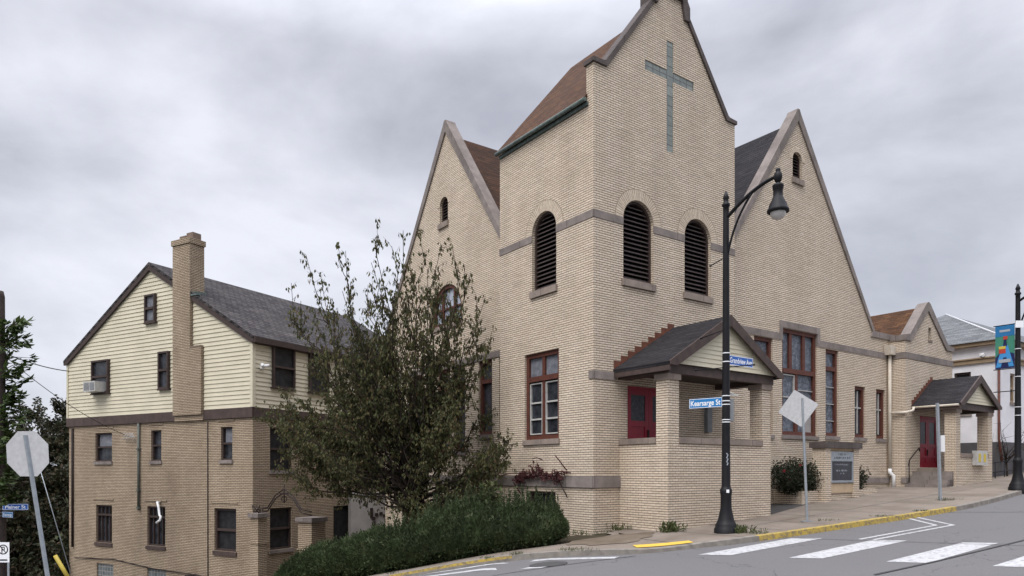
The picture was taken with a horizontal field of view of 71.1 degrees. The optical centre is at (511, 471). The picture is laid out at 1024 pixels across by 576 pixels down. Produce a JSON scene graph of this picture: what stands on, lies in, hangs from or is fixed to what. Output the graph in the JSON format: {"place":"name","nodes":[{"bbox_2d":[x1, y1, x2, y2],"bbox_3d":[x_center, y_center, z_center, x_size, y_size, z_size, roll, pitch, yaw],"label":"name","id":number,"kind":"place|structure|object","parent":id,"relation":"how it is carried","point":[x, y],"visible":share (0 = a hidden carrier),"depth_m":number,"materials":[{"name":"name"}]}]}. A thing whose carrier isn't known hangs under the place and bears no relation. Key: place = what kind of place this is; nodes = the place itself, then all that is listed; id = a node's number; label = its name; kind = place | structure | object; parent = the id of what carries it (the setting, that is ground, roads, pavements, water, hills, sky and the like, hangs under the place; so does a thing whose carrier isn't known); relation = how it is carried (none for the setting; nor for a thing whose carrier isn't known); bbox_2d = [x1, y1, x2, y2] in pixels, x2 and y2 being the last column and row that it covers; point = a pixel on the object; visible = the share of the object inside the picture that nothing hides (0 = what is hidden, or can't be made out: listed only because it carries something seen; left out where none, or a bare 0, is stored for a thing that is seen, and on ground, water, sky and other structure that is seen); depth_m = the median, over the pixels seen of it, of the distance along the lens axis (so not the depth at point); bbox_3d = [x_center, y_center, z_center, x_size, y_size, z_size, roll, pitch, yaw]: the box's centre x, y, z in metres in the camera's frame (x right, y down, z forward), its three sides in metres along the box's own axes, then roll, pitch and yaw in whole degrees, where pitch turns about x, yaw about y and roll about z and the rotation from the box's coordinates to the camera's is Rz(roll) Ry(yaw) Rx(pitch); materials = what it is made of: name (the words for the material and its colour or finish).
{"place":"outdoors","nodes":[
{"label":"outdoors","id":0,"kind":"place"},
{"bbox_2d":[6,431,49,575],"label":"stop sign","id":1,"kind":"object","parent":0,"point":[27,453],"visible":1,"depth_m":11.72,"materials":[{"name":"metal"}]},
{"bbox_2d":[44,489,67,540],"bbox_3d":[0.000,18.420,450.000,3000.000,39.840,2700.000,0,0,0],"label":"ground","id":2,"kind":"structure","parent":0,"point":[61,534],"depth_m":99.10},
{"bbox_2d":[0,291,6,575],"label":"utility pole","id":3,"kind":"object","parent":2,"relation":"on","point":[3,565],"visible":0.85,"depth_m":25.92,"materials":[{"name":"brown wood"}]},
{"bbox_2d":[0,512,12,517],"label":"street sign","id":4,"kind":"object","parent":3,"relation":"attached to","point":[8,514],"visible":1,"depth_m":25.57,"materials":[{"name":"metal"}]},
{"bbox_2d":[3,504,27,509],"bbox_3d":[-17.953,1.270,25.792,1.020,0.220,0.009,0,0,-7],"label":"street sign","id":5,"kind":"object","parent":3,"relation":"attached to","point":[16,507],"visible":0.97,"depth_m":25.80,"materials":[{"name":"metal"}]},
{"bbox_2d":[0,315,38,511],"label":"climbing vine","id":6,"kind":"object","parent":3,"relation":"attached to","point":[9,397],"visible":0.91,"depth_m":25.60,"materials":[{"name":"green plant"}]},
{"bbox_2d":[6,353,68,371],"bbox_3d":[-19.749,-4.558,29.901,0.040,0.401,8.125,0,0,-16],"label":"overhead wire","id":7,"kind":"object","parent":3,"relation":"attached to","point":[41,365],"visible":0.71,"depth_m":30.54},
{"bbox_2d":[41,472,70,572],"bbox_3d":[-15.429,1.189,23.999,1.313,4.401,0.027,0,0,0],"label":"guy wire","id":8,"kind":"object","parent":3,"relation":"attached to","point":[55,522],"visible":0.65,"depth_m":23.99,"materials":[{"name":"metal"}]},
{"bbox_2d":[14,364,126,435],"bbox_3d":[-17.847,-2.993,28.876,0.024,2.810,5.968,0,0,15],"label":"overhead wire","id":9,"kind":"object","parent":3,"relation":"attached to","point":[70,405],"visible":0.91,"depth_m":28.94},
{"bbox_2d":[0,542,9,575],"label":"no parking sign","id":10,"kind":"object","parent":2,"relation":"on","point":[4,552],"visible":1,"depth_m":25.60,"materials":[{"name":"metal"}]},
{"bbox_2d":[53,555,68,575],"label":"cable guard","id":11,"kind":"object","parent":2,"relation":"on","point":[60,565],"visible":1,"depth_m":19.96,"materials":[{"name":"yellow plastic"}]},
{"bbox_2d":[63,232,383,575],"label":"house","id":12,"kind":"structure","parent":2,"relation":"on","point":[188,362],"depth_m":30.42,"materials":[{"name":"beige brick"}]},
{"bbox_2d":[83,381,105,392],"bbox_3d":[-18.939,-3.840,32.523,0.900,0.460,0.540,0,0,29],"label":"air conditioner","id":13,"kind":"object","parent":12,"relation":"attached to","point":[93,386],"visible":1,"depth_m":32.29,"materials":[{"name":"white paint"}]},
{"bbox_2d":[247,513,269,575],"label":"gate pillar","id":14,"kind":"structure","parent":2,"relation":"on","point":[258,542],"depth_m":27.06,"materials":[{"name":"beige brick"}]},
{"bbox_2d":[252,484,311,515],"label":"iron arch","id":15,"kind":"structure","parent":14,"relation":"on","point":[284,501],"depth_m":26.30,"materials":[{"name":"black metal"}]},
{"bbox_2d":[295,516,327,552],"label":"gate pillar","id":16,"kind":"structure","parent":2,"relation":"on","point":[311,529],"depth_m":25.15,"materials":[{"name":"beige brick"}]},
{"bbox_2d":[348,492,384,536],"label":"garden wall","id":17,"kind":"structure","parent":2,"relation":"on","point":[359,519],"depth_m":32.56,"materials":[{"name":"paint"}]},
{"bbox_2d":[252,219,517,524],"bbox_3d":[-4.346,-2.437,23.469,9.089,11.524,4.793,0,0,0],"label":"broadleaf tree","id":18,"kind":"object","parent":2,"relation":"on","point":[413,457],"visible":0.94,"depth_m":22.95,"materials":[{"name":"green plant"}]},
{"bbox_2d":[385,0,1001,535],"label":"church","id":19,"kind":"structure","parent":2,"relation":"on","point":[577,216],"depth_m":22.52,"materials":[{"name":"beige brick"}]},
{"bbox_2d":[500,455,570,497],"bbox_3d":[0.590,0.138,21.989,0.354,1.244,3.605,0,0,-36],"label":"creeper","id":20,"kind":"object","parent":19,"relation":"attached to","point":[520,476],"visible":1,"depth_m":21.67,"materials":[{"name":"red plant"}]},
{"bbox_2d":[972,451,987,464],"bbox_3d":[19.522,-0.570,29.898,1.050,0.600,0.185,0,0,-36],"label":"meter box","id":21,"kind":"object","parent":19,"relation":"attached to","point":[979,457],"visible":1,"depth_m":29.71,"materials":[{"name":"white paint"}]},
{"bbox_2d":[937,314,1023,471],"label":"white building","id":22,"kind":"structure","parent":2,"relation":"on","point":[973,345],"depth_m":34.78,"materials":[{"name":"paint"}]},
{"bbox_2d":[992,421,1023,475],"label":"bare tree","id":23,"kind":"object","parent":2,"relation":"on","point":[1006,453],"visible":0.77,"depth_m":32.68,"materials":[{"name":"brown plant"}]},
{"bbox_2d":[992,458,1023,477],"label":"railing","id":24,"kind":"object","parent":2,"relation":"on","point":[1004,470],"visible":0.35,"depth_m":32.37,"materials":[{"name":"black metal"}]},
{"bbox_2d":[371,531,621,573],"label":"soil","id":25,"kind":"structure","parent":0,"point":[568,539],"depth_m":19.50,"materials":[{"name":"brown soil"}]},
{"bbox_2d":[6,396,68,511],"bbox_3d":[-26.479,1.731,39.818,4.924,12.046,5.593,0,0,0],"label":"background tree","id":26,"kind":"object","parent":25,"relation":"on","point":[39,420],"visible":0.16,"depth_m":39.64,"materials":[{"name":"leaves"},{"name":"brown bark"}]},
{"bbox_2d":[6,412,69,575],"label":"background tree","id":27,"kind":"object","parent":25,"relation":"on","point":[25,553],"visible":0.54,"depth_m":35.36,"materials":[{"name":"green plant"}]},
{"bbox_2d":[39,394,68,533],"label":"background tree","id":28,"kind":"object","parent":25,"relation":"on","point":[59,408],"visible":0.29,"depth_m":41.75,"materials":[{"name":"leaves"},{"name":"brown bark"}]},
{"bbox_2d":[273,482,569,575],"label":"hedge","id":29,"kind":"object","parent":25,"relation":"on","point":[474,526],"visible":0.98,"depth_m":18.86,"materials":[{"name":"green plant"}]},
{"bbox_2d":[478,478,505,508],"bbox_3d":[-0.575,0.838,19.302,0.808,1.427,0.749,0,0,0],"label":"sapling","id":30,"kind":"object","parent":29,"relation":"in","point":[493,493],"visible":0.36,"depth_m":19.26,"materials":[{"name":"green plant"}]},
{"bbox_2d":[572,530,610,535],"bbox_3d":[2.031,1.685,19.981,1.478,0.178,0.665,0,0,0],"label":"weed clump","id":31,"kind":"object","parent":25,"relation":"on","point":[581,534],"visible":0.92,"depth_m":19.91,"materials":[{"name":"green plant"}]},
{"bbox_2d":[0,0,1023,476],"label":"sky","id":32,"kind":"structure","parent":0,"point":[267,131],"materials":[{"name":"grey"}]},
{"bbox_2d":[370,472,1023,575],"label":"sidewalk","id":33,"kind":"structure","parent":0,"point":[894,503],"depth_m":21.34,"materials":[{"name":"concrete"}]},
{"bbox_2d":[566,532,654,544],"bbox_3d":[2.561,1.714,18.245,2.437,0.211,1.855,0,0,0],"label":"silt patch","id":34,"kind":"object","parent":33,"relation":"on","point":[620,538],"visible":1,"depth_m":18.22,"materials":[{"name":"beige soil"}]},
{"bbox_2d":[605,522,631,530],"bbox_3d":[3.036,1.545,20.218,0.762,0.229,0.505,0,0,27],"label":"weed clump","id":35,"kind":"object","parent":33,"relation":"on","point":[618,528],"visible":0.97,"depth_m":20.19,"materials":[{"name":"green plant"}]},
{"bbox_2d":[633,540,691,546],"bbox_3d":[3.580,1.709,16.970,1.443,0.103,0.390,0,0,-9],"label":"tactile panel","id":36,"kind":"object","parent":33,"relation":"on","point":[662,544],"visible":1,"depth_m":16.99,"materials":[{"name":"yellow paint"}]},
{"bbox_2d":[654,520,687,532],"bbox_3d":[4.227,1.442,18.997,0.952,0.345,0.645,0,0,0],"label":"weed clump","id":37,"kind":"object","parent":33,"relation":"on","point":[672,526],"visible":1,"depth_m":18.95,"materials":[{"name":"green plant"}]},
{"bbox_2d":[695,168,788,533],"bbox_3d":[5.749,-2.785,17.937,0.672,8.920,2.552,0,0,-32],"label":"street lamp","id":38,"kind":"object","parent":33,"relation":"on","point":[778,208],"visible":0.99,"depth_m":18.23,"materials":[{"name":"black metal"}]},
{"bbox_2d":[689,397,721,408],"bbox_3d":[5.104,-1.790,18.631,1.080,0.250,0.009,0,0,40],"label":"street sign","id":39,"kind":"object","parent":38,"relation":"attached to","point":[706,402],"visible":1,"depth_m":18.68,"materials":[{"name":"metal"}]},
{"bbox_2d":[730,355,752,367],"bbox_3d":[5.900,-2.870,18.630,1.180,0.250,0.009,0,0,-36],"label":"street sign","id":40,"kind":"object","parent":38,"relation":"attached to","point":[737,360],"visible":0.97,"depth_m":18.66,"materials":[{"name":"metal"}]},
{"bbox_2d":[730,524,756,533],"bbox_3d":[5.803,1.422,18.164,0.791,0.272,0.491,0,0,0],"label":"weed clump","id":41,"kind":"object","parent":33,"relation":"on","point":[743,528],"visible":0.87,"depth_m":18.06,"materials":[{"name":"green plant"}]},
{"bbox_2d":[744,528,767,534],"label":"weed clump","id":42,"kind":"object","parent":33,"relation":"on","point":[754,531],"visible":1,"depth_m":17.83,"materials":[{"name":"green plant"}]},
{"bbox_2d":[771,503,804,513],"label":"asphalt ramp","id":43,"kind":"structure","parent":33,"relation":"on","point":[777,507],"depth_m":23.88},
{"bbox_2d":[779,390,817,521],"bbox_3d":[7.908,-0.437,19.819,0.997,3.623,0.210,0,0,17],"label":"warning sign","id":44,"kind":"object","parent":33,"relation":"on","point":[797,408],"visible":1,"depth_m":19.74,"materials":[{"name":"metal"}]},
{"bbox_2d":[774,489,876,503],"bbox_3d":[11.650,1.305,26.458,5.040,1.290,1.090,0,0,-36],"label":"planter","id":45,"kind":"object","parent":33,"relation":"on","point":[813,497],"visible":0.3,"depth_m":25.02,"materials":[{"name":"beige brick"}]},
{"bbox_2d":[771,456,827,497],"bbox_3d":[9.903,0.204,25.123,2.959,1.518,1.686,0,0,-36],"label":"rose bush","id":46,"kind":"object","parent":45,"relation":"in","point":[789,477],"visible":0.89,"depth_m":24.64,"materials":[{"name":"green plant"}]},
{"bbox_2d":[859,465,870,488],"bbox_3d":[12.968,0.221,27.241,1.332,1.369,1.070,0,0,-36],"label":"rose bush","id":47,"kind":"object","parent":45,"relation":"in","point":[861,478],"visible":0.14,"depth_m":27.11,"materials":[{"name":"green plant"}]},
{"bbox_2d":[809,441,862,501],"bbox_3d":[11.670,0.350,25.800,2.380,2.800,0.660,0,0,-36],"label":"church sign","id":48,"kind":"object","parent":33,"relation":"on","point":[837,463],"visible":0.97,"depth_m":25.43,"materials":[{"name":"beige brick"}]},
{"bbox_2d":[758,487,978,524],"bbox_3d":[12.368,1.026,23.621,17.400,1.046,0.020,0,0,-36],"label":"pavement joint","id":49,"kind":"object","parent":33,"relation":"on","point":[871,505],"visible":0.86,"depth_m":22.81,"materials":[{"name":"grey concrete"}]},
{"bbox_2d":[935,403,944,500],"bbox_3d":[14.078,-0.653,23.577,0.272,3.203,0.133,0,0,21],"label":"parking sign","id":50,"kind":"object","parent":33,"relation":"on","point":[939,437],"visible":1,"depth_m":23.55,"materials":[{"name":"metal"}]},
{"bbox_2d":[992,472,1012,476],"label":"retaining wall","id":51,"kind":"structure","parent":33,"relation":"on","point":[1000,474],"depth_m":33.12,"materials":[{"name":"grey paint"}]},
{"bbox_2d":[993,284,1023,493],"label":"street lamp","id":52,"kind":"object","parent":33,"relation":"on","point":[1016,482],"visible":1,"depth_m":25.82,"materials":[{"name":"black metal"}]},
{"bbox_2d":[995,324,1014,368],"bbox_3d":[18.030,-4.566,26.225,0.023,1.580,0.620,0,0,-36],"label":"banner","id":53,"kind":"object","parent":52,"relation":"hanging from","point":[1004,346],"visible":1,"depth_m":26.21,"materials":[{"name":"fabric"}]},
{"bbox_2d":[416,494,1023,575],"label":"road","id":54,"kind":"structure","parent":0,"point":[1001,522],"depth_m":15.25,"materials":[{"name":"grey asphalt"}]},
{"bbox_2d":[431,566,546,575],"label":"crosswalk marking","id":55,"kind":"object","parent":54,"relation":"on","point":[482,569],"visible":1,"depth_m":16.09,"materials":[{"name":"white paint"}]},
{"bbox_2d":[428,557,616,573],"bbox_3d":[0.118,2.200,16.680,4.722,0.588,0.252,0,0,17],"label":"crosswalk marking","id":56,"kind":"object","parent":54,"relation":"on","point":[543,559],"visible":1,"depth_m":16.39,"materials":[{"name":"white paint"}]},
{"bbox_2d":[529,561,567,566],"bbox_3d":[0.800,2.045,15.720,0.840,0.114,0.680,0,0,0],"label":"manhole cover","id":57,"kind":"object","parent":54,"relation":"on","point":[550,563],"visible":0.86,"depth_m":15.70,"materials":[{"name":"grey metal"}]},
{"bbox_2d":[492,556,629,575],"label":"road joint","id":58,"kind":"object","parent":54,"relation":"on","point":[560,565],"visible":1,"depth_m":15.41,"materials":[{"name":"grey asphalt"}]},
{"bbox_2d":[383,491,1021,575],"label":"kerb","id":59,"kind":"structure","parent":54,"relation":"on","point":[625,551],"depth_m":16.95,"materials":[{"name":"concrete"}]},
{"bbox_2d":[500,551,530,555],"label":"weed clump","id":60,"kind":"object","parent":59,"relation":"on","point":[513,553],"visible":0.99,"depth_m":17.08,"materials":[{"name":"green plant"}]},
{"bbox_2d":[560,546,599,550],"bbox_3d":[1.595,1.790,16.657,0.931,0.107,0.563,0,0,31],"label":"weed clump","id":61,"kind":"object","parent":59,"relation":"on","point":[565,549],"visible":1,"depth_m":16.67,"materials":[{"name":"green plant"}]},
{"bbox_2d":[699,538,820,554],"bbox_3d":[5.840,1.721,16.606,3.735,0.223,0.581,0,0,-33],"label":"crosswalk marking","id":62,"kind":"object","parent":54,"relation":"on","point":[739,550],"visible":1,"depth_m":16.51,"materials":[{"name":"white paint"}]},
{"bbox_2d":[790,540,904,557],"bbox_3d":[7.366,1.679,15.659,3.571,0.212,0.625,0,0,-33],"label":"crosswalk marking","id":63,"kind":"object","parent":54,"relation":"on","point":[847,549],"visible":1,"depth_m":15.60,"materials":[{"name":"white paint"}]},
{"bbox_2d":[861,525,935,538],"bbox_3d":[9.630,1.494,17.806,3.358,0.201,0.100,0,0,-32],"label":"parking marking","id":64,"kind":"object","parent":54,"relation":"on","point":[897,532],"visible":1,"depth_m":17.73,"materials":[{"name":"white paint"}]},
{"bbox_2d":[875,562,929,574],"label":"road joint","id":65,"kind":"object","parent":54,"relation":"on","point":[901,568],"visible":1,"depth_m":13.12,"materials":[{"name":"black asphalt"}]},
{"bbox_2d":[808,538,1000,544],"bbox_3d":[8.550,1.588,16.450,5.743,0.115,0.030,0,0,35],"label":"road joint","id":66,"kind":"object","parent":54,"relation":"on","point":[904,541],"visible":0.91,"depth_m":16.22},
{"bbox_2d":[872,525,952,539],"bbox_3d":[9.927,1.484,17.651,3.461,0.208,0.100,0,0,-31],"label":"parking marking","id":67,"kind":"object","parent":54,"relation":"on","point":[912,532],"visible":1,"depth_m":17.59,"materials":[{"name":"white paint"}]},
{"bbox_2d":[911,519,935,524],"bbox_3d":[11.181,1.352,19.698,0.100,0.087,2.024,0,0,7],"label":"parking marking","id":68,"kind":"object","parent":54,"relation":"on","point":[923,521],"visible":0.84,"depth_m":19.42,"materials":[{"name":"white paint"}]},
{"bbox_2d":[917,517,952,524],"bbox_3d":[11.518,1.336,19.676,0.100,0.095,2.305,0,0,5],"label":"parking marking","id":69,"kind":"object","parent":54,"relation":"on","point":[935,521],"visible":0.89,"depth_m":19.40,"materials":[{"name":"white paint"}]},
{"bbox_2d":[887,542,996,562],"bbox_3d":[8.893,1.640,14.658,3.503,0.209,0.634,0,0,-35],"label":"crosswalk marking","id":70,"kind":"object","parent":54,"relation":"on","point":[939,553],"visible":1,"depth_m":14.54,"materials":[{"name":"white paint"}]},
{"bbox_2d":[930,540,1022,562],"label":"road joint","id":71,"kind":"object","parent":54,"relation":"on","point":[976,551],"visible":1,"depth_m":14.49,"materials":[{"name":"black asphalt"}]},
{"bbox_2d":[994,556,1023,566],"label":"crosswalk marking","id":72,"kind":"object","parent":54,"relation":"on","point":[1017,562],"visible":1,"depth_m":13.13,"materials":[{"name":"white paint"}]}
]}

